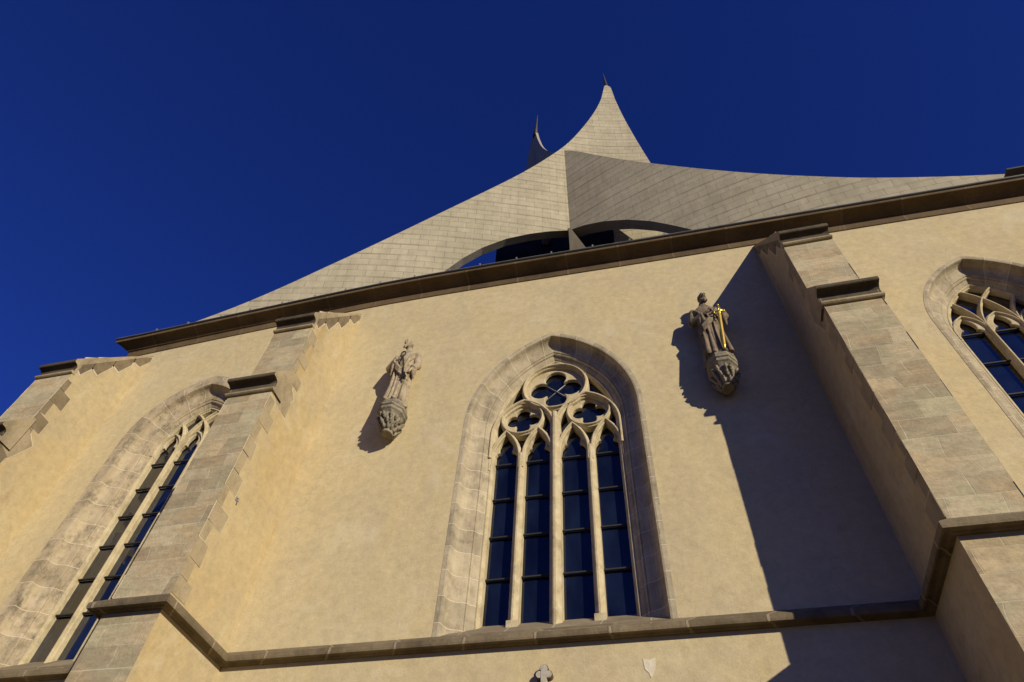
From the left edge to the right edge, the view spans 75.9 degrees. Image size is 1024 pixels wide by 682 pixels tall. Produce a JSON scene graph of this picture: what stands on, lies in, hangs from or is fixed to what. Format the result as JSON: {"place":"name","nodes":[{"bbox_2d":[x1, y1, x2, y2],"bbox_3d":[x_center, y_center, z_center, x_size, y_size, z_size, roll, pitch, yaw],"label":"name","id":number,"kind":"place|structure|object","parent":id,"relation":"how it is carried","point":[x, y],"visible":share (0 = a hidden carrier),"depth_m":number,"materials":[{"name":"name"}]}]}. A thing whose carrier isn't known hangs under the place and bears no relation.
{"place":"outdoors","nodes":[
{"label":"outdoors","id":0,"kind":"place"},
{"bbox_2d":[0,74,1023,681],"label":"church","id":1,"kind":"structure","parent":0,"point":[576,462],"depth_m":12.27,"materials":[{"name":"paint"}]},
{"bbox_2d":[0,376,231,671],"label":"window","id":2,"kind":"structure","parent":1,"relation":"in","point":[45,621],"depth_m":13.88,"materials":[{"name":"stone"}]},
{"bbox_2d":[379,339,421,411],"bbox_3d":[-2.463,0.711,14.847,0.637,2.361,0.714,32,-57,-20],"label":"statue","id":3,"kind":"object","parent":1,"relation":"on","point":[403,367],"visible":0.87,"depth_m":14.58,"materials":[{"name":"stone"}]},
{"bbox_2d":[432,333,677,652],"bbox_3d":[0.789,2.253,12.473,3.660,7.430,0.795,-9,-54,10],"label":"window","id":4,"kind":"structure","parent":1,"relation":"in","point":[555,520],"depth_m":11.88,"materials":[{"name":"stone"}]},
{"bbox_2d":[688,292,736,369],"bbox_3d":[4.125,-0.335,13.588,0.640,2.341,0.773,29,-56,-18],"label":"statue","id":5,"kind":"object","parent":1,"relation":"on","point":[705,319],"visible":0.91,"depth_m":13.35,"materials":[{"name":"stone"}]},
{"bbox_2d":[923,256,1023,436],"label":"window","id":6,"kind":"structure","parent":1,"relation":"in","point":[977,303],"depth_m":13.04,"materials":[{"name":"stone"}]},
{"bbox_2d":[0,0,1023,416],"label":"sky","id":7,"kind":"structure","parent":0,"point":[164,163],"materials":[{"name":"blue"}]}
]}

